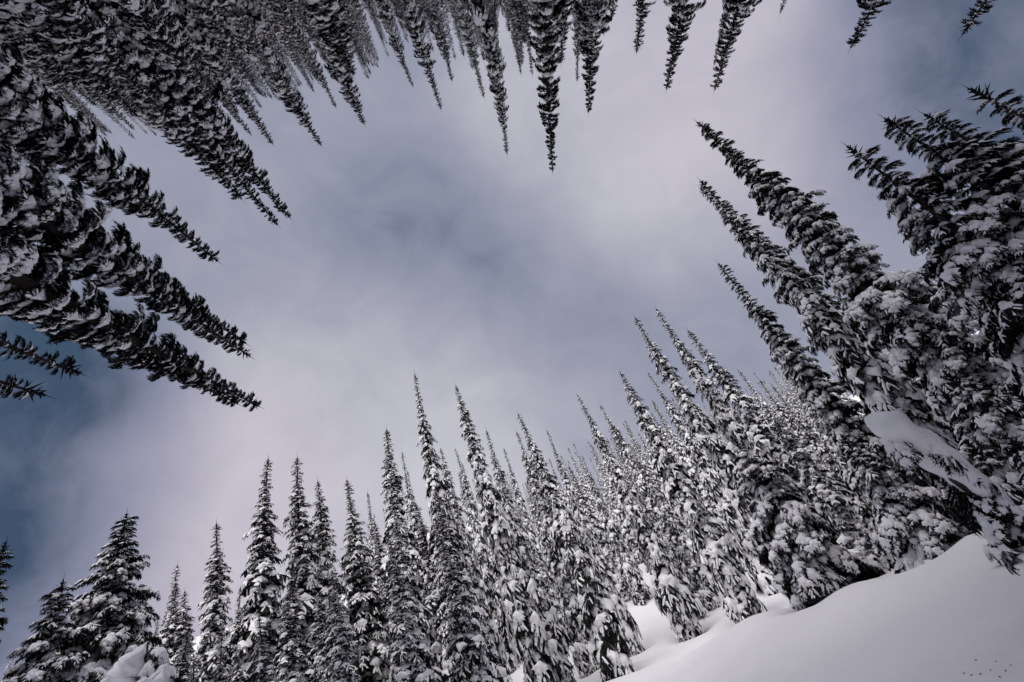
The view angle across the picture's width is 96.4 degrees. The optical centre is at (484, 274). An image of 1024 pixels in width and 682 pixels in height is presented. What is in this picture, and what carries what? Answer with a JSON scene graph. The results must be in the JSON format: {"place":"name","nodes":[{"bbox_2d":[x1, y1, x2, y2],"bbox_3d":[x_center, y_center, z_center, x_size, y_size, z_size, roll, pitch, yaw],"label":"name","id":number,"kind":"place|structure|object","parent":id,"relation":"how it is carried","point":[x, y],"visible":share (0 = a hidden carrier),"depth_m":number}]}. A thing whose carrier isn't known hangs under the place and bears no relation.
{"place":"outdoors","nodes":[
{"label":"outdoors","id":0,"kind":"place"},
{"bbox_2d":[0,0,1023,681],"label":"sky","id":1,"kind":"structure","parent":0,"point":[412,242]},
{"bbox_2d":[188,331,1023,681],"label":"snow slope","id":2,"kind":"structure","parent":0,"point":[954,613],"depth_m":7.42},
{"bbox_2d":[0,533,14,643],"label":"fir tree","id":3,"kind":"object","parent":2,"relation":"on","point":[3,620],"visible":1,"depth_m":9.76},
{"bbox_2d":[0,374,55,401],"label":"fir tree","id":4,"kind":"object","parent":2,"relation":"on","point":[7,386],"visible":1,"depth_m":2.65},
{"bbox_2d":[0,330,88,379],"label":"fir tree","id":5,"kind":"object","parent":2,"relation":"on","point":[67,366],"visible":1,"depth_m":2.82},
{"bbox_2d":[0,18,98,107],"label":"fir tree","id":6,"kind":"object","parent":2,"relation":"on","point":[52,65],"visible":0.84,"depth_m":5.95},
{"bbox_2d":[2,571,105,681],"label":"fir tree","id":7,"kind":"object","parent":2,"relation":"on","point":[43,658],"visible":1,"depth_m":9.39},
{"bbox_2d":[0,13,119,104],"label":"fir tree","id":8,"kind":"object","parent":2,"relation":"on","point":[11,24],"visible":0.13,"depth_m":4.96},
{"bbox_2d":[0,46,138,210],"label":"fir tree","id":9,"kind":"object","parent":2,"relation":"on","point":[12,111],"visible":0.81,"depth_m":3.45},
{"bbox_2d":[0,0,138,115],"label":"fir tree","id":10,"kind":"object","parent":2,"relation":"on","point":[92,74],"visible":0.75,"depth_m":3.71},
{"bbox_2d":[26,33,133,128],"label":"fir tree","id":11,"kind":"object","parent":2,"relation":"on","point":[111,108],"visible":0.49,"depth_m":8.16},
{"bbox_2d":[14,0,174,123],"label":"fir tree","id":12,"kind":"object","parent":2,"relation":"on","point":[74,18],"visible":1,"depth_m":3.02},
{"bbox_2d":[0,43,220,263],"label":"fir tree","id":13,"kind":"object","parent":2,"relation":"on","point":[136,179],"visible":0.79,"depth_m":3.84},
{"bbox_2d":[56,509,173,676],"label":"fir tree","id":14,"kind":"object","parent":2,"relation":"on","point":[117,634],"visible":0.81,"depth_m":11.40},
{"bbox_2d":[0,265,241,407],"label":"fir tree","id":15,"kind":"object","parent":2,"relation":"on","point":[6,297],"visible":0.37,"depth_m":3.63},
{"bbox_2d":[0,139,250,346],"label":"fir tree","id":16,"kind":"object","parent":2,"relation":"on","point":[49,185],"visible":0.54,"depth_m":3.57},
{"bbox_2d":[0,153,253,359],"bbox_3d":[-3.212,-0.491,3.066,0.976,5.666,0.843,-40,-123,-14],"label":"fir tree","id":17,"kind":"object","parent":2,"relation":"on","point":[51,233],"visible":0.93,"depth_m":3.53},
{"bbox_2d":[12,4,241,199],"bbox_3d":[-4.065,-2.415,4.941,0.868,4.826,1.045,-19,-125,1],"label":"fir tree","id":18,"kind":"object","parent":2,"relation":"on","point":[167,126],"visible":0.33,"depth_m":5.58},
{"bbox_2d":[0,190,261,411],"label":"fir tree","id":19,"kind":"object","parent":2,"relation":"on","point":[20,261],"visible":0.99,"depth_m":3.58},
{"bbox_2d":[100,641,180,681],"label":"snow cone fir","id":20,"kind":"object","parent":2,"relation":"on","point":[139,664],"visible":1,"depth_m":7.84},
{"bbox_2d":[105,0,226,119],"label":"fir tree","id":21,"kind":"object","parent":2,"relation":"on","point":[136,9],"visible":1,"depth_m":3.86},
{"bbox_2d":[156,564,179,660],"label":"fir tree","id":22,"kind":"object","parent":2,"relation":"on","point":[166,616],"visible":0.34,"depth_m":18.71},
{"bbox_2d":[64,0,277,225],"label":"fir tree","id":23,"kind":"object","parent":2,"relation":"on","point":[147,71],"visible":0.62,"depth_m":5.43},
{"bbox_2d":[128,0,214,93],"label":"fir tree","id":24,"kind":"object","parent":2,"relation":"on","point":[167,7],"visible":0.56,"depth_m":4.45},
{"bbox_2d":[159,579,184,667],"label":"fir tree","id":25,"kind":"object","parent":2,"relation":"on","point":[170,625],"visible":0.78,"depth_m":17.46},
{"bbox_2d":[169,591,196,676],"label":"fir tree","id":26,"kind":"object","parent":2,"relation":"on","point":[185,617],"visible":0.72,"depth_m":17.59},
{"bbox_2d":[171,622,194,681],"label":"fir tree","id":27,"kind":"object","parent":2,"relation":"on","point":[180,668],"visible":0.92,"depth_m":10.87},
{"bbox_2d":[90,0,291,219],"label":"fir tree","id":28,"kind":"object","parent":2,"relation":"on","point":[229,143],"visible":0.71,"depth_m":5.67},
{"bbox_2d":[191,521,234,681],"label":"fir tree","id":29,"kind":"object","parent":2,"relation":"on","point":[213,633],"visible":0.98,"depth_m":16.05},
{"bbox_2d":[163,0,273,145],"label":"fir tree","id":30,"kind":"object","parent":2,"relation":"on","point":[216,63],"visible":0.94,"depth_m":7.34},
{"bbox_2d":[187,46,251,135],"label":"fir tree","id":31,"kind":"object","parent":2,"relation":"on","point":[223,99],"visible":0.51,"depth_m":8.13},
{"bbox_2d":[184,0,256,85],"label":"fir tree","id":32,"kind":"object","parent":2,"relation":"on","point":[205,13],"visible":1,"depth_m":5.98},
{"bbox_2d":[211,636,230,681],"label":"fir tree","id":33,"kind":"object","parent":2,"relation":"on","point":[220,675],"visible":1,"depth_m":11.77},
{"bbox_2d":[230,640,248,681],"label":"fir tree","id":34,"kind":"object","parent":2,"relation":"on","point":[239,675],"visible":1,"depth_m":13.11},
{"bbox_2d":[222,455,292,681],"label":"fir tree","id":35,"kind":"object","parent":2,"relation":"on","point":[261,593],"visible":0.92,"depth_m":16.86},
{"bbox_2d":[204,0,322,147],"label":"fir tree","id":36,"kind":"object","parent":2,"relation":"on","point":[288,98],"visible":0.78,"depth_m":8.22},
{"bbox_2d":[245,612,281,681],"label":"fir tree","id":37,"kind":"object","parent":2,"relation":"on","point":[262,668],"visible":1,"depth_m":9.55},
{"bbox_2d":[271,595,304,681],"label":"fir tree","id":38,"kind":"object","parent":2,"relation":"on","point":[289,661],"visible":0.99,"depth_m":14.95},
{"bbox_2d":[276,569,317,681],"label":"fir tree","id":39,"kind":"object","parent":2,"relation":"on","point":[300,646],"visible":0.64,"depth_m":16.49},
{"bbox_2d":[271,0,337,110],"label":"fir tree","id":40,"kind":"object","parent":2,"relation":"on","point":[313,55],"visible":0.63,"depth_m":10.17},
{"bbox_2d":[276,456,334,678],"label":"fir tree","id":41,"kind":"object","parent":2,"relation":"on","point":[300,563],"visible":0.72,"depth_m":18.79},
{"bbox_2d":[0,0,617,166],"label":"wood","id":42,"kind":"object","parent":2,"relation":"on","point":[287,32],"visible":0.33,"depth_m":8.74},
{"bbox_2d":[307,587,329,681],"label":"fir tree","id":43,"kind":"object","parent":2,"relation":"on","point":[315,651],"visible":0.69,"depth_m":14.04},
{"bbox_2d":[289,0,365,124],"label":"fir tree","id":44,"kind":"object","parent":2,"relation":"on","point":[350,92],"visible":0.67,"depth_m":8.85},
{"bbox_2d":[305,0,356,77],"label":"fir tree","id":45,"kind":"object","parent":2,"relation":"on","point":[325,13],"visible":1,"depth_m":6.07},
{"bbox_2d":[319,592,346,681],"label":"fir tree","id":46,"kind":"object","parent":2,"relation":"on","point":[326,664],"visible":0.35,"depth_m":11.36},
{"bbox_2d":[310,476,362,681],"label":"fir tree","id":47,"kind":"object","parent":2,"relation":"on","point":[323,550],"visible":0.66,"depth_m":19.83},
{"bbox_2d":[323,566,359,681],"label":"fir tree","id":48,"kind":"object","parent":2,"relation":"on","point":[340,653],"visible":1,"depth_m":10.24},
{"bbox_2d":[338,477,392,681],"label":"fir tree","id":49,"kind":"object","parent":2,"relation":"on","point":[369,662],"visible":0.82,"depth_m":18.91},
{"bbox_2d":[366,492,384,659],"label":"fir tree","id":50,"kind":"object","parent":2,"relation":"on","point":[371,540],"visible":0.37,"depth_m":25.99},
{"bbox_2d":[371,519,395,679],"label":"fir tree","id":51,"kind":"object","parent":2,"relation":"on","point":[383,591],"visible":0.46,"depth_m":22.08},
{"bbox_2d":[371,0,413,87],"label":"fir tree","id":52,"kind":"object","parent":2,"relation":"on","point":[383,8],"visible":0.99,"depth_m":10.23},
{"bbox_2d":[383,530,434,681],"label":"fir tree","id":53,"kind":"object","parent":2,"relation":"on","point":[409,648],"visible":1,"depth_m":10.97},
{"bbox_2d":[389,504,436,681],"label":"fir tree","id":54,"kind":"object","parent":2,"relation":"on","point":[402,560],"visible":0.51,"depth_m":16.57},
{"bbox_2d":[401,448,427,597],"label":"fir tree","id":55,"kind":"object","parent":2,"relation":"on","point":[413,525],"visible":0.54,"depth_m":27.89},
{"bbox_2d":[380,427,451,681],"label":"fir tree","id":56,"kind":"object","parent":2,"relation":"on","point":[393,494],"visible":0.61,"depth_m":19.74},
{"bbox_2d":[392,0,442,110],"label":"fir tree","id":57,"kind":"object","parent":2,"relation":"on","point":[416,29],"visible":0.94,"depth_m":8.40},
{"bbox_2d":[413,504,447,681],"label":"fir tree","id":58,"kind":"object","parent":2,"relation":"on","point":[429,600],"visible":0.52,"depth_m":21.98},
{"bbox_2d":[424,0,453,79],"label":"fir tree","id":59,"kind":"object","parent":2,"relation":"on","point":[443,46],"visible":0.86,"depth_m":10.35},
{"bbox_2d":[413,372,498,673],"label":"fir tree","id":60,"kind":"object","parent":2,"relation":"on","point":[432,473],"visible":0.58,"depth_m":20.71},
{"bbox_2d":[432,519,496,681],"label":"fir tree","id":61,"kind":"object","parent":2,"relation":"on","point":[464,647],"visible":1,"depth_m":11.61},
{"bbox_2d":[432,490,501,681],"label":"fir tree","id":62,"kind":"object","parent":2,"relation":"on","point":[477,610],"visible":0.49,"depth_m":13.98},
{"bbox_2d":[451,0,484,99],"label":"fir tree","id":63,"kind":"object","parent":2,"relation":"on","point":[465,20],"visible":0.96,"depth_m":9.34},
{"bbox_2d":[429,498,512,681],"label":"fir tree","id":64,"kind":"object","parent":2,"relation":"on","point":[503,678],"visible":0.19,"depth_m":15.16},
{"bbox_2d":[442,477,499,665],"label":"fir tree","id":65,"kind":"object","parent":2,"relation":"on","point":[480,601],"visible":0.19,"depth_m":20.39},
{"bbox_2d":[440,448,510,681],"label":"fir tree","id":66,"kind":"object","parent":2,"relation":"on","point":[492,627],"visible":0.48,"depth_m":23.58},
{"bbox_2d":[0,293,961,681],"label":"wood","id":67,"kind":"object","parent":2,"relation":"on","point":[632,539],"visible":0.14,"depth_m":38.85},
{"bbox_2d":[463,0,508,152],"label":"fir tree","id":68,"kind":"object","parent":2,"relation":"on","point":[480,15],"visible":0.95,"depth_m":8.31},
{"bbox_2d":[454,449,519,672],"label":"fir tree","id":69,"kind":"object","parent":2,"relation":"on","point":[492,595],"visible":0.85,"depth_m":26.73},
{"bbox_2d":[455,384,564,681],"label":"fir tree","id":70,"kind":"object","parent":2,"relation":"on","point":[520,616],"visible":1,"depth_m":18.36},
{"bbox_2d":[510,0,530,42],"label":"fir tree","id":71,"kind":"object","parent":2,"relation":"on","point":[522,6],"visible":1,"depth_m":6.39},
{"bbox_2d":[485,427,576,681],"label":"fir tree","id":72,"kind":"object","parent":2,"relation":"on","point":[554,632],"visible":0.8,"depth_m":20.55},
{"bbox_2d":[503,447,567,627],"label":"fir tree","id":73,"kind":"object","parent":2,"relation":"on","point":[520,500],"visible":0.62,"depth_m":28.99},
{"bbox_2d":[525,483,565,617],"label":"fir tree","id":74,"kind":"object","parent":2,"relation":"on","point":[538,531],"visible":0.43,"depth_m":31.61},
{"bbox_2d":[527,0,565,171],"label":"fir tree","id":75,"kind":"object","parent":2,"relation":"on","point":[541,25],"visible":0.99,"depth_m":8.06},
{"bbox_2d":[515,429,599,678],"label":"fir tree","id":76,"kind":"object","parent":2,"relation":"on","point":[569,604],"visible":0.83,"depth_m":21.66},
{"bbox_2d":[550,0,574,62],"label":"fir tree","id":77,"kind":"object","parent":2,"relation":"on","point":[565,13],"visible":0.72,"depth_m":8.66},
{"bbox_2d":[516,410,635,681],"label":"fir tree","id":78,"kind":"object","parent":2,"relation":"on","point":[606,636],"visible":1,"depth_m":17.70},
{"bbox_2d":[570,0,582,80],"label":"fir tree","id":79,"kind":"object","parent":2,"relation":"on","point":[577,40],"visible":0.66,"depth_m":10.32},
{"bbox_2d":[574,0,612,113],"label":"fir tree","id":80,"kind":"object","parent":2,"relation":"on","point":[585,46],"visible":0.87,"depth_m":8.36},
{"bbox_2d":[547,431,644,656],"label":"fir tree","id":81,"kind":"object","parent":2,"relation":"on","point":[602,573],"visible":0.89,"depth_m":22.07},
{"bbox_2d":[570,468,631,602],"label":"fir tree","id":82,"kind":"object","parent":2,"relation":"on","point":[624,590],"visible":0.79,"depth_m":28.56},
{"bbox_2d":[582,456,652,605],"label":"fir tree","id":83,"kind":"object","parent":2,"relation":"on","point":[641,593],"visible":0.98,"depth_m":27.02},
{"bbox_2d":[577,395,704,642],"bbox_3d":[7.103,11.218,22.431,1.784,12.423,1.733,-7,-38,-19],"label":"fir tree","id":84,"kind":"object","parent":2,"relation":"on","point":[679,606],"visible":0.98,"depth_m":20.71},
{"bbox_2d":[632,0,655,53],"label":"fir tree","id":85,"kind":"object","parent":2,"relation":"on","point":[641,5],"visible":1,"depth_m":8.52},
{"bbox_2d":[600,406,693,592],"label":"fir tree","id":86,"kind":"object","parent":2,"relation":"on","point":[626,453],"visible":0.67,"depth_m":27.43},
{"bbox_2d":[626,426,701,570],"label":"fir tree","id":87,"kind":"object","parent":2,"relation":"on","point":[662,491],"visible":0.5,"depth_m":29.38},
{"bbox_2d":[621,459,708,619],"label":"fir tree","id":88,"kind":"object","parent":2,"relation":"on","point":[650,516],"visible":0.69,"depth_m":22.46},
{"bbox_2d":[627,442,720,610],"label":"fir tree","id":89,"kind":"object","parent":2,"relation":"on","point":[705,593],"visible":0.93,"depth_m":23.19},
{"bbox_2d":[663,0,705,94],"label":"fir tree","id":90,"kind":"object","parent":2,"relation":"on","point":[680,10],"visible":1,"depth_m":7.89},
{"bbox_2d":[619,370,767,623],"bbox_3d":[8.701,9.454,20.432,2.017,12.327,1.764,-7,-39,-18],"label":"fir tree","id":91,"kind":"object","parent":2,"relation":"on","point":[733,589],"visible":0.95,"depth_m":19.12},
{"bbox_2d":[655,407,737,552],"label":"fir tree","id":92,"kind":"object","parent":2,"relation":"on","point":[708,500],"visible":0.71,"depth_m":29.71},
{"bbox_2d":[634,316,775,553],"bbox_3d":[9.127,6.533,18.099,1.642,13.103,1.802,-22,-38,-1],"label":"fir tree","id":93,"kind":"object","parent":2,"relation":"on","point":[719,450],"visible":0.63,"depth_m":18.10},
{"bbox_2d":[648,373,779,596],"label":"fir tree","id":94,"kind":"object","parent":2,"relation":"on","point":[740,526],"visible":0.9,"depth_m":23.32},
{"bbox_2d":[653,304,792,512],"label":"fir tree","id":95,"kind":"object","parent":2,"relation":"on","point":[730,426],"visible":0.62,"depth_m":19.43},
{"bbox_2d":[711,0,762,93],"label":"fir tree","id":96,"kind":"object","parent":2,"relation":"on","point":[736,9],"visible":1,"depth_m":7.81},
{"bbox_2d":[686,328,840,544],"bbox_3d":[10.489,6.218,16.633,1.966,11.127,2.017,-32,-39,12],"label":"fir tree","id":97,"kind":"object","parent":2,"relation":"on","point":[765,443],"visible":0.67,"depth_m":16.92},
{"bbox_2d":[760,381,861,520],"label":"fir tree","id":98,"kind":"object","parent":2,"relation":"on","point":[782,413],"visible":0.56,"depth_m":26.37},
{"bbox_2d":[732,436,890,611],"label":"fir tree","id":99,"kind":"object","parent":2,"relation":"on","point":[811,565],"visible":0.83,"depth_m":11.13},
{"bbox_2d":[779,364,875,525],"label":"fir tree","id":100,"kind":"object","parent":2,"relation":"on","point":[839,460],"visible":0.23,"depth_m":18.07},
{"bbox_2d":[761,404,896,580],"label":"fir tree","id":101,"kind":"object","parent":2,"relation":"on","point":[855,536],"visible":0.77,"depth_m":13.86},
{"bbox_2d":[770,383,898,558],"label":"fir tree","id":102,"kind":"object","parent":2,"relation":"on","point":[864,509],"visible":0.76,"depth_m":19.02},
{"bbox_2d":[717,262,957,543],"bbox_3d":[9.736,3.673,13.197,1.976,11.288,2.251,24,-55,-42],"label":"fir tree","id":103,"kind":"object","parent":2,"relation":"on","point":[835,410],"visible":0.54,"depth_m":13.01},
{"bbox_2d":[699,180,992,540],"bbox_3d":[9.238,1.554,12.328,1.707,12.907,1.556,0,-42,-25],"label":"fir tree","id":104,"kind":"object","parent":2,"relation":"on","point":[862,373],"visible":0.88,"depth_m":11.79},
{"bbox_2d":[696,121,1008,423],"bbox_3d":[9.241,0.010,11.219,2.546,14.509,2.429,-16,-37,-8],"label":"fir tree","id":105,"kind":"object","parent":2,"relation":"on","point":[896,302],"visible":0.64,"depth_m":10.66},
{"bbox_2d":[701,124,1004,460],"bbox_3d":[8.987,-0.062,11.328,1.974,13.699,2.056,-31,-39,15],"label":"fir tree","id":106,"kind":"object","parent":2,"relation":"on","point":[870,295],"visible":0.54,"depth_m":10.94},
{"bbox_2d":[847,0,890,50],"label":"fir tree","id":107,"kind":"object","parent":2,"relation":"on","point":[869,6],"visible":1,"depth_m":6.43},
{"bbox_2d":[839,434,969,573],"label":"fir tree","id":108,"kind":"object","parent":2,"relation":"on","point":[902,510],"visible":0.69,"depth_m":9.32},
{"bbox_2d":[842,142,1023,386],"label":"fir tree","id":109,"kind":"object","parent":2,"relation":"on","point":[968,256],"visible":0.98,"depth_m":6.51},
{"bbox_2d":[863,273,1023,476],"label":"fir tree","id":110,"kind":"object","parent":2,"relation":"on","point":[956,360],"visible":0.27,"depth_m":9.04},
{"bbox_2d":[864,411,1023,575],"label":"bent fir","id":111,"kind":"object","parent":2,"relation":"on","point":[983,501],"visible":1,"depth_m":5.67},
{"bbox_2d":[878,114,1023,262],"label":"fir tree","id":112,"kind":"object","parent":2,"relation":"on","point":[994,197],"visible":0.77,"depth_m":6.87},
{"bbox_2d":[902,227,1023,393],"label":"fir tree","id":113,"kind":"object","parent":2,"relation":"on","point":[980,340],"visible":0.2,"depth_m":8.54},
{"bbox_2d":[916,109,1023,193],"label":"fir tree","id":114,"kind":"object","parent":2,"relation":"on","point":[1017,147],"visible":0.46,"depth_m":7.69},
{"bbox_2d":[956,0,996,43],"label":"fir tree","id":115,"kind":"object","parent":2,"relation":"on","point":[980,5],"visible":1,"depth_m":5.40},
{"bbox_2d":[941,370,1023,504],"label":"fir tree","id":116,"kind":"object","parent":2,"relation":"on","point":[983,423],"visible":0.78,"depth_m":7.40},
{"bbox_2d":[959,83,1023,135],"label":"fir tree","id":117,"kind":"object","parent":2,"relation":"on","point":[1007,111],"visible":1,"depth_m":6.01},
{"bbox_2d":[962,436,1023,565],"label":"fir tree","id":118,"kind":"object","parent":2,"relation":"on","point":[996,478],"visible":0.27,"depth_m":6.92},
{"bbox_2d":[1003,384,1023,509],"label":"fir tree","id":119,"kind":"object","parent":2,"relation":"on","point":[1014,462],"visible":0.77,"depth_m":6.65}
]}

